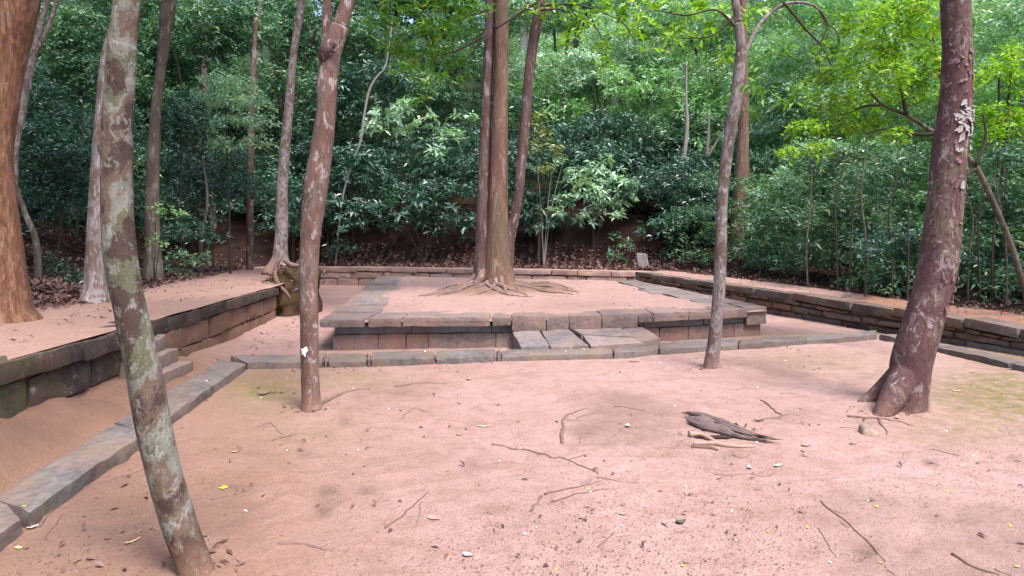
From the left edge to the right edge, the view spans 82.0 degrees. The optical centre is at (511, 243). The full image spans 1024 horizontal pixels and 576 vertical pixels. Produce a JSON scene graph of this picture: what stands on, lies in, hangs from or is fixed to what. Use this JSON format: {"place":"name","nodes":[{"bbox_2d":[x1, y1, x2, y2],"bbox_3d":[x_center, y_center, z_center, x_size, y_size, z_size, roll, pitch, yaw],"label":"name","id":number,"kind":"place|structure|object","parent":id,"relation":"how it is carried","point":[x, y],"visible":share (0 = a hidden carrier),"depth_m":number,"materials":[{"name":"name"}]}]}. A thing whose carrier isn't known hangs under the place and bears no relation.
{"place":"outdoors","nodes":[
{"label":"outdoors","id":0,"kind":"place"},
{"bbox_2d":[0,271,1023,575],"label":"ground","id":1,"kind":"structure","parent":0,"point":[406,459],"depth_m":4.13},
{"bbox_2d":[35,469,143,527],"bbox_3d":[-2.672,1.603,3.758,0.283,0.029,0.872,0,0,0],"label":"root","id":2,"kind":"object","parent":1,"relation":"on","point":[43,519],"visible":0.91,"depth_m":3.72,"materials":[{"name":"wood"}]},
{"bbox_2d":[0,360,245,552],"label":"stone kerb","id":3,"kind":"structure","parent":1,"relation":"on","point":[49,487],"depth_m":4.05,"materials":[{"name":"stone"}]},
{"bbox_2d":[0,288,278,418],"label":"retaining wall","id":4,"kind":"structure","parent":1,"relation":"on","point":[78,368],"depth_m":5.75,"materials":[{"name":"stone"}]},
{"bbox_2d":[97,0,214,575],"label":"tree","id":5,"kind":"object","parent":1,"relation":"on","point":[173,504],"visible":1,"depth_m":2.73,"materials":[{"name":"brown plant"}]},
{"bbox_2d":[117,334,203,383],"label":"stone steps","id":6,"kind":"structure","parent":1,"relation":"on","point":[173,367],"depth_m":6.70,"materials":[{"name":"stone"}]},
{"bbox_2d":[270,265,322,316],"bbox_3d":[-5.133,1.189,14.027,1.097,1.467,1.978,0,0,0],"label":"earth mound","id":7,"kind":"object","parent":1,"relation":"on","point":[286,307],"visible":0.3,"depth_m":13.22,"materials":[{"name":"soil"}]},
{"bbox_2d":[261,0,305,299],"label":"tree","id":8,"kind":"object","parent":7,"relation":"on","point":[280,256],"visible":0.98,"depth_m":13.90,"materials":[{"name":"grey plant"}]},
{"bbox_2d":[299,0,369,412],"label":"tree","id":9,"kind":"object","parent":1,"relation":"on","point":[318,167],"visible":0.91,"depth_m":5.53,"materials":[{"name":"brown plant"}]},
{"bbox_2d":[320,266,635,285],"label":"retaining wall","id":10,"kind":"structure","parent":1,"relation":"on","point":[357,276],"depth_m":21.48,"materials":[{"name":"stone"}]},
{"bbox_2d":[0,275,1020,360],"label":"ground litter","id":11,"kind":"object","parent":1,"relation":"on","point":[1001,313],"visible":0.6,"depth_m":10.03,"materials":[{"name":"plant"}]},
{"bbox_2d":[2,358,1023,575],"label":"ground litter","id":12,"kind":"object","parent":1,"relation":"on","point":[586,517],"visible":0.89,"depth_m":3.28,"materials":[{"name":"plant"}]},
{"bbox_2d":[24,346,1023,575],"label":"ground litter","id":13,"kind":"object","parent":1,"relation":"on","point":[99,563],"visible":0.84,"depth_m":3.56,"materials":[{"name":"plant"}]},
{"bbox_2d":[319,276,766,349],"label":"stone platform","id":14,"kind":"structure","parent":1,"relation":"on","point":[364,322],"depth_m":9.93,"materials":[{"name":"stone"}]},
{"bbox_2d":[361,0,669,302],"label":"tree","id":15,"kind":"object","parent":14,"relation":"on","point":[492,278],"visible":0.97,"depth_m":13.34,"materials":[{"name":"brown plant"}]},
{"bbox_2d":[491,443,598,473],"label":"twig","id":16,"kind":"object","parent":1,"relation":"on","point":[549,456],"visible":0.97,"depth_m":4.45,"materials":[{"name":"wood"}]},
{"bbox_2d":[231,330,876,368],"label":"stone kerb","id":17,"kind":"structure","parent":1,"relation":"on","point":[397,358],"depth_m":8.10,"materials":[{"name":"stone"}]},
{"bbox_2d":[560,408,599,443],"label":"twig","id":18,"kind":"object","parent":1,"relation":"on","point":[562,430],"visible":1,"depth_m":5.30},
{"bbox_2d":[513,326,659,351],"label":"paving","id":19,"kind":"structure","parent":1,"relation":"on","point":[612,339],"depth_m":8.80,"materials":[{"name":"stone"}]},
{"bbox_2d":[681,411,782,450],"bbox_3d":[1.768,1.635,5.005,0.742,0.252,0.973,0,0,0],"label":"fallen log","id":20,"kind":"object","parent":1,"relation":"on","point":[723,427],"visible":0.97,"depth_m":4.83,"materials":[{"name":"brown wood"}]},
{"bbox_2d":[631,0,839,368],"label":"tree","id":21,"kind":"object","parent":1,"relation":"on","point":[712,353],"visible":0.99,"depth_m":7.46,"materials":[{"name":"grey plant"}]},
{"bbox_2d":[638,272,1023,355],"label":"retaining wall","id":22,"kind":"structure","parent":1,"relation":"on","point":[991,334],"depth_m":11.56,"materials":[{"name":"stone"}]},
{"bbox_2d":[820,501,885,561],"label":"twig","id":23,"kind":"object","parent":1,"relation":"on","point":[849,524],"visible":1,"depth_m":3.32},
{"bbox_2d":[858,423,879,436],"bbox_3d":[2.987,1.585,4.948,0.142,0.105,0.207,0,0,12],"label":"field stone","id":24,"kind":"object","parent":1,"relation":"on","point":[868,430],"visible":0.78,"depth_m":4.89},
{"bbox_2d":[857,0,975,416],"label":"tree","id":25,"kind":"object","parent":1,"relation":"on","point":[902,384],"visible":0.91,"depth_m":5.48,"materials":[{"name":"brown plant"}]},
{"bbox_2d":[879,334,1023,371],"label":"stone kerb","id":26,"kind":"structure","parent":1,"relation":"on","point":[993,359],"depth_m":8.06,"materials":[{"name":"stone"}]},
{"bbox_2d":[0,266,1023,359],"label":"terrace path","id":27,"kind":"structure","parent":0,"point":[47,332],"depth_m":9.28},
{"bbox_2d":[0,0,43,323],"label":"tree","id":28,"kind":"object","parent":27,"relation":"on","point":[18,20],"visible":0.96,"depth_m":6.73,"materials":[{"name":"orange plant"}]},
{"bbox_2d":[77,0,141,302],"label":"tree","id":29,"kind":"object","parent":27,"relation":"on","point":[95,288],"visible":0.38,"depth_m":8.87,"materials":[{"name":"grey plant"}]},
{"bbox_2d":[144,202,190,282],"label":"shrub","id":30,"kind":"object","parent":27,"relation":"on","point":[181,213],"visible":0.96,"depth_m":12.79,"materials":[{"name":"green plant"}]},
{"bbox_2d":[163,245,212,278],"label":"shrub","id":31,"kind":"object","parent":27,"relation":"on","point":[185,253],"visible":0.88,"depth_m":14.26,"materials":[{"name":"green plant"}]},
{"bbox_2d":[162,215,233,276],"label":"shrub","id":32,"kind":"object","parent":27,"relation":"on","point":[185,227],"visible":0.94,"depth_m":15.56,"materials":[{"name":"teal plant"}]},
{"bbox_2d":[183,72,281,273],"bbox_3d":[-8.495,-2.044,17.686,3.285,6.099,2.349,0,0,0],"label":"tree","id":33,"kind":"object","parent":27,"relation":"on","point":[242,99],"visible":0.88,"depth_m":17.50,"materials":[{"name":"green plant"}]},
{"bbox_2d":[246,17,257,269],"bbox_3d":[-8.838,-3.209,20.002,0.397,8.888,0.256,0,0,0],"label":"tree","id":34,"kind":"object","parent":27,"relation":"on","point":[250,235],"visible":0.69,"depth_m":19.93,"materials":[{"name":"brown plant"}]},
{"bbox_2d":[253,176,330,262],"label":"shrub","id":35,"kind":"object","parent":27,"relation":"on","point":[293,199],"visible":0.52,"depth_m":20.13,"materials":[{"name":"teal plant"}]},
{"bbox_2d":[294,190,381,265],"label":"shrub","id":36,"kind":"object","parent":27,"relation":"on","point":[349,207],"visible":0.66,"depth_m":23.02,"materials":[{"name":"teal plant"}]},
{"bbox_2d":[321,236,361,266],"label":"shrub","id":37,"kind":"object","parent":27,"relation":"on","point":[342,245],"visible":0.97,"depth_m":22.96,"materials":[{"name":"teal plant"}]},
{"bbox_2d":[335,22,392,265],"bbox_3d":[-5.853,-3.815,23.200,2.320,9.928,0.097,0,0,0],"label":"sapling","id":38,"kind":"object","parent":27,"relation":"on","point":[365,106],"visible":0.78,"depth_m":23.17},
{"bbox_2d":[519,110,567,268],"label":"shrub","id":39,"kind":"object","parent":27,"relation":"on","point":[543,167],"visible":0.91,"depth_m":21.79,"materials":[{"name":"green plant"}]},
{"bbox_2d":[18,0,1023,314],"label":"hillside","id":40,"kind":"structure","parent":0,"point":[568,236],"depth_m":23.95,"materials":[{"name":"soil"}]},
{"bbox_2d":[18,184,42,279],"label":"sapling","id":41,"kind":"object","parent":40,"relation":"on","point":[38,271],"visible":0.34,"depth_m":10.36,"materials":[{"name":"brown plant"}]},
{"bbox_2d":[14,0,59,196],"bbox_3d":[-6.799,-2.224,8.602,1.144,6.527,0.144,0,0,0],"label":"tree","id":42,"kind":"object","parent":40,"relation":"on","point":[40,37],"visible":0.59,"depth_m":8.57,"materials":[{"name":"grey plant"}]},
{"bbox_2d":[18,112,92,267],"bbox_3d":[-10.346,-1.116,13.359,2.895,3.750,1.810,0,0,15],"label":"shrub","id":43,"kind":"object","parent":40,"relation":"on","point":[51,151],"visible":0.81,"depth_m":13.31,"materials":[{"name":"teal plant"}]},
{"bbox_2d":[32,248,83,285],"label":"shrub","id":44,"kind":"object","parent":40,"relation":"on","point":[51,265],"visible":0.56,"depth_m":10.93,"materials":[{"name":"teal plant"}]},
{"bbox_2d":[29,276,103,309],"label":"leaf litter","id":45,"kind":"object","parent":40,"relation":"on","point":[58,289],"visible":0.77,"depth_m":9.20,"materials":[{"name":"plant"}]},
{"bbox_2d":[31,1,109,239],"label":"tree","id":46,"kind":"object","parent":40,"relation":"on","point":[63,59],"visible":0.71,"depth_m":18.70,"materials":[{"name":"green plant"}]},
{"bbox_2d":[18,0,256,223],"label":"forest","id":47,"kind":"object","parent":40,"relation":"on","point":[146,62],"visible":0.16,"depth_m":26.43,"materials":[{"name":"green plant"}]},
{"bbox_2d":[18,52,271,243],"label":"undergrowth","id":48,"kind":"object","parent":40,"relation":"on","point":[138,195],"visible":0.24,"depth_m":18.75,"materials":[{"name":"teal plant"}]},
{"bbox_2d":[22,215,270,307],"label":"leaf litter","id":49,"kind":"object","parent":40,"relation":"on","point":[167,280],"visible":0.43,"depth_m":16.23,"materials":[{"name":"plant"}]},
{"bbox_2d":[141,0,176,279],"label":"tree","id":50,"kind":"object","parent":40,"relation":"on","point":[166,25],"visible":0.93,"depth_m":13.89,"materials":[{"name":"brown plant"}]},
{"bbox_2d":[140,85,228,274],"bbox_3d":[-9.073,-1.682,16.065,2.122,5.284,1.977,0,0,0],"label":"shrub","id":51,"kind":"object","parent":40,"relation":"on","point":[180,119],"visible":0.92,"depth_m":16.01,"materials":[{"name":"teal plant"}]},
{"bbox_2d":[191,0,216,229],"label":"tree","id":52,"kind":"object","parent":40,"relation":"on","point":[204,71],"visible":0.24,"depth_m":25.87,"materials":[{"name":"brown plant"}]},
{"bbox_2d":[199,159,208,273],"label":"sapling","id":53,"kind":"object","parent":40,"relation":"on","point":[207,197],"visible":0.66,"depth_m":16.17,"materials":[{"name":"brown plant"}]},
{"bbox_2d":[160,141,267,270],"bbox_3d":[-9.538,-1.135,18.631,3.594,4.255,2.508,0,0,0],"label":"tree","id":54,"kind":"object","parent":40,"relation":"on","point":[198,182],"visible":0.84,"depth_m":18.30,"materials":[{"name":"teal plant"}]},
{"bbox_2d":[138,0,293,253],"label":"tree","id":55,"kind":"object","parent":40,"relation":"on","point":[220,37],"visible":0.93,"depth_m":23.75,"materials":[{"name":"green plant"}]},
{"bbox_2d":[247,0,263,169],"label":"tree","id":56,"kind":"object","parent":40,"relation":"on","point":[257,52],"visible":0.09,"depth_m":29.92,"materials":[{"name":"brown plant"}]},
{"bbox_2d":[225,0,360,142],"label":"tree","id":57,"kind":"object","parent":40,"relation":"on","point":[283,67],"visible":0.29,"depth_m":32.92,"materials":[{"name":"green plant"}]},
{"bbox_2d":[83,0,545,183],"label":"forest","id":58,"kind":"object","parent":40,"relation":"on","point":[351,53],"visible":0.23,"depth_m":31.24,"materials":[{"name":"green plant"}]},
{"bbox_2d":[301,139,390,260],"bbox_3d":[-6.786,-1.714,23.752,3.726,5.101,2.854,0,0,-17],"label":"shrub","id":59,"kind":"object","parent":40,"relation":"on","point":[349,158],"visible":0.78,"depth_m":23.90,"materials":[{"name":"teal plant"}]},
{"bbox_2d":[305,50,425,196],"bbox_3d":[-6.960,-5.380,27.937,5.595,6.957,3.678,0,0,0],"label":"tree","id":60,"kind":"object","parent":40,"relation":"on","point":[348,84],"visible":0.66,"depth_m":27.68,"materials":[{"name":"teal plant"}]},
{"bbox_2d":[312,0,438,146],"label":"tree","id":61,"kind":"object","parent":40,"relation":"on","point":[373,2],"visible":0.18,"depth_m":33.88,"materials":[{"name":"green plant"}]},
{"bbox_2d":[358,186,474,266],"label":"shrub","id":62,"kind":"object","parent":40,"relation":"on","point":[395,217],"visible":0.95,"depth_m":22.86,"materials":[{"name":"teal plant"}]},
{"bbox_2d":[357,95,480,233],"bbox_3d":[-3.974,-3.143,24.528,5.326,5.774,2.542,0,0,0],"label":"shrub","id":63,"kind":"object","parent":40,"relation":"on","point":[397,115],"visible":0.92,"depth_m":24.59,"materials":[{"name":"green plant"}]},
{"bbox_2d":[376,148,465,214],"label":"shrub","id":64,"kind":"object","parent":40,"relation":"on","point":[415,169],"visible":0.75,"depth_m":25.20,"materials":[{"name":"teal plant"}]},
{"bbox_2d":[388,0,485,139],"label":"tree","id":65,"kind":"object","parent":40,"relation":"on","point":[450,10],"visible":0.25,"depth_m":34.90,"materials":[{"name":"green plant"}]},
{"bbox_2d":[290,240,678,272],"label":"leaf litter","id":66,"kind":"object","parent":40,"relation":"on","point":[651,267],"visible":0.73,"depth_m":22.69,"materials":[{"name":"plant"}]},
{"bbox_2d":[215,87,769,241],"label":"undergrowth","id":67,"kind":"object","parent":40,"relation":"on","point":[692,165],"visible":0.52,"depth_m":24.96,"materials":[{"name":"teal plant"}]},
{"bbox_2d":[518,0,528,134],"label":"tree","id":68,"kind":"object","parent":40,"relation":"on","point":[524,40],"visible":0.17,"depth_m":32.79,"materials":[{"name":"white plant"}]},
{"bbox_2d":[508,182,585,247],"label":"shrub","id":69,"kind":"object","parent":40,"relation":"on","point":[551,222],"visible":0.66,"depth_m":22.63,"materials":[{"name":"teal plant"}]},
{"bbox_2d":[527,155,567,264],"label":"shrub","id":70,"kind":"object","parent":40,"relation":"on","point":[556,159],"visible":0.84,"depth_m":22.19,"materials":[{"name":"green plant"}]},
{"bbox_2d":[477,0,622,135],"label":"tree","id":71,"kind":"object","parent":40,"relation":"on","point":[549,26],"visible":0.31,"depth_m":32.92,"materials":[{"name":"green plant"}]},
{"bbox_2d":[529,152,638,250],"bbox_3d":[2.730,-1.525,22.472,4.032,3.825,2.621,0,0,23],"label":"shrub","id":72,"kind":"object","parent":40,"relation":"on","point":[600,198],"visible":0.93,"depth_m":22.36,"materials":[{"name":"green plant"}]},
{"bbox_2d":[517,10,681,161],"bbox_3d":[4.215,-7.482,29.161,8.294,8.161,3.523,0,0,-13],"label":"tree","id":73,"kind":"object","parent":40,"relation":"on","point":[595,57],"visible":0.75,"depth_m":28.89,"materials":[{"name":"green plant"}]},
{"bbox_2d":[532,106,666,198],"bbox_3d":[3.700,-3.869,26.106,6.000,4.276,2.992,0,0,0],"label":"shrub","id":74,"kind":"object","parent":40,"relation":"on","point":[580,120],"visible":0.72,"depth_m":25.73,"materials":[{"name":"teal plant"}]},
{"bbox_2d":[606,230,634,262],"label":"shrub","id":75,"kind":"object","parent":40,"relation":"on","point":[620,245],"visible":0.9,"depth_m":21.91,"materials":[{"name":"green plant"}]},
{"bbox_2d":[597,64,669,178],"bbox_3d":[5.537,-5.334,27.205,3.643,5.633,2.330,0,0,-44],"label":"tree","id":76,"kind":"object","parent":40,"relation":"on","point":[617,78],"visible":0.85,"depth_m":26.96,"materials":[{"name":"green plant"}]},
{"bbox_2d":[604,170,672,215],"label":"shrub","id":77,"kind":"object","parent":40,"relation":"on","point":[642,203],"visible":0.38,"depth_m":24.51,"materials":[{"name":"teal plant"}]},
{"bbox_2d":[636,253,648,266],"bbox_3d":[4.758,0.734,21.343,0.489,0.758,0.183,0,0,0],"label":"standing stone","id":78,"kind":"object","parent":40,"relation":"on","point":[642,259],"visible":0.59,"depth_m":21.30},
{"bbox_2d":[602,0,723,112],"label":"tree","id":79,"kind":"object","parent":40,"relation":"on","point":[643,6],"visible":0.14,"depth_m":33.75,"materials":[{"name":"green plant"}]},
{"bbox_2d":[612,103,721,188],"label":"shrub","id":80,"kind":"object","parent":40,"relation":"on","point":[664,128],"visible":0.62,"depth_m":26.69,"materials":[{"name":"green plant"}]},
{"bbox_2d":[652,188,716,245],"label":"shrub","id":81,"kind":"object","parent":40,"relation":"on","point":[667,204],"visible":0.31,"depth_m":22.64,"materials":[{"name":"teal plant"}]},
{"bbox_2d":[676,61,692,230],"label":"sapling","id":82,"kind":"object","parent":40,"relation":"on","point":[686,135],"visible":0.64,"depth_m":23.54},
{"bbox_2d":[693,105,727,175],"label":"shrub","id":83,"kind":"object","parent":40,"relation":"on","point":[712,117],"visible":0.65,"depth_m":25.18,"materials":[{"name":"green plant"}]},
{"bbox_2d":[704,112,722,230],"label":"sapling","id":84,"kind":"object","parent":40,"relation":"on","point":[708,140],"visible":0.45,"depth_m":23.95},
{"bbox_2d":[665,0,768,130],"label":"tree","id":85,"kind":"object","parent":40,"relation":"on","point":[696,55],"visible":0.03,"depth_m":34.92,"materials":[{"name":"green plant"}]},
{"bbox_2d":[492,0,976,196],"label":"forest","id":86,"kind":"object","parent":40,"relation":"on","point":[652,78],"visible":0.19,"depth_m":29.56,"materials":[{"name":"green plant"}]},
{"bbox_2d":[727,0,749,254],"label":"tree","id":87,"kind":"object","parent":40,"relation":"on","point":[742,166],"visible":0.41,"depth_m":22.12,"materials":[{"name":"beige plant"}]},
{"bbox_2d":[719,26,834,189],"bbox_3d":[12.304,-5.640,26.087,5.989,8.103,3.562,0,0,0],"label":"tree","id":88,"kind":"object","parent":40,"relation":"on","point":[725,88],"visible":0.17,"depth_m":25.74,"materials":[{"name":"green plant"}]},
{"bbox_2d":[733,166,825,259],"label":"shrub","id":89,"kind":"object","parent":40,"relation":"on","point":[751,228],"visible":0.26,"depth_m":19.48,"materials":[{"name":"green plant"}]},
{"bbox_2d":[805,157,812,287],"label":"sapling","id":90,"kind":"object","parent":40,"relation":"on","point":[806,243],"visible":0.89,"depth_m":13.98,"materials":[{"name":"brown plant"}]},
{"bbox_2d":[768,137,868,268],"bbox_3d":[9.639,-1.304,18.540,3.298,4.414,2.269,0,0,0],"label":"shrub","id":91,"kind":"object","parent":40,"relation":"on","point":[801,174],"visible":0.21,"depth_m":18.46,"materials":[{"name":"green plant"}]},
{"bbox_2d":[649,115,1023,301],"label":"undergrowth","id":92,"kind":"object","parent":40,"relation":"on","point":[788,253],"visible":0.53,"depth_m":15.96,"materials":[{"name":"green plant"}]},
{"bbox_2d":[781,0,894,50],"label":"tree","id":93,"kind":"object","parent":40,"relation":"on","point":[804,17],"visible":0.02,"depth_m":33.19,"materials":[{"name":"green plant"}]},
{"bbox_2d":[659,241,1023,314],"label":"leaf litter","id":94,"kind":"object","parent":40,"relation":"on","point":[1019,311],"visible":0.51,"depth_m":15.15,"materials":[{"name":"plant"}]},
{"bbox_2d":[781,192,903,282],"bbox_3d":[8.313,-0.115,14.523,3.156,2.430,2.093,0,0,-11],"label":"shrub","id":95,"kind":"object","parent":40,"relation":"on","point":[826,226],"visible":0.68,"depth_m":14.25,"materials":[{"name":"green plant"}]},
{"bbox_2d":[834,141,851,290],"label":"sapling","id":96,"kind":"object","parent":40,"relation":"on","point":[837,275],"visible":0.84,"depth_m":13.39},
{"bbox_2d":[849,171,857,292],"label":"sapling","id":97,"kind":"object","parent":40,"relation":"on","point":[851,236],"visible":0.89,"depth_m":12.99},
{"bbox_2d":[703,0,1023,254],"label":"forest","id":98,"kind":"object","parent":40,"relation":"on","point":[845,5],"visible":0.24,"depth_m":21.90,"materials":[{"name":"green plant"}]},
{"bbox_2d":[861,134,868,296],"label":"sapling","id":99,"kind":"object","parent":40,"relation":"on","point":[865,287],"visible":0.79,"depth_m":12.39,"materials":[{"name":"brown plant"}]},
{"bbox_2d":[848,223,921,295],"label":"shrub","id":100,"kind":"object","parent":40,"relation":"on","point":[876,246],"visible":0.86,"depth_m":12.23,"materials":[{"name":"teal plant"}]},
{"bbox_2d":[888,155,904,297],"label":"sapling","id":101,"kind":"object","parent":40,"relation":"on","point":[890,232],"visible":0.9,"depth_m":11.99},
{"bbox_2d":[774,0,1023,301],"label":"tree","id":102,"kind":"object","parent":40,"relation":"on","point":[911,32],"visible":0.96,"depth_m":9.44,"materials":[{"name":"green plant"}]},
{"bbox_2d":[906,179,909,300],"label":"sapling","id":103,"kind":"object","parent":40,"relation":"on","point":[907,292],"visible":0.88,"depth_m":11.59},
{"bbox_2d":[966,192,973,301],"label":"sapling","id":104,"kind":"object","parent":40,"relation":"on","point":[968,270],"visible":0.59,"depth_m":11.39,"materials":[{"name":"brown plant"}]},
{"bbox_2d":[977,164,986,301],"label":"sapling","id":105,"kind":"object","parent":40,"relation":"on","point":[979,278],"visible":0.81,"depth_m":11.19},
{"bbox_2d":[956,249,1023,296],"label":"shrub","id":106,"kind":"object","parent":40,"relation":"on","point":[965,254],"visible":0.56,"depth_m":11.55,"materials":[{"name":"teal plant"}]},
{"bbox_2d":[963,177,1023,288],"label":"shrub","id":107,"kind":"object","parent":40,"relation":"on","point":[989,209],"visible":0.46,"depth_m":12.36,"materials":[{"name":"green plant"}]},
{"bbox_2d":[969,37,1023,262],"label":"tree","id":108,"kind":"object","parent":40,"relation":"on","point":[991,121],"visible":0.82,"depth_m":13.30,"materials":[{"name":"green plant"}]},
{"bbox_2d":[991,169,1008,303],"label":"sapling","id":109,"kind":"object","parent":40,"relation":"on","point":[992,292],"visible":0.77,"depth_m":10.89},
{"bbox_2d":[994,173,1007,305],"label":"sapling","id":110,"kind":"object","parent":40,"relation":"on","point":[1006,286],"visible":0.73,"depth_m":10.59,"materials":[{"name":"brown plant"}]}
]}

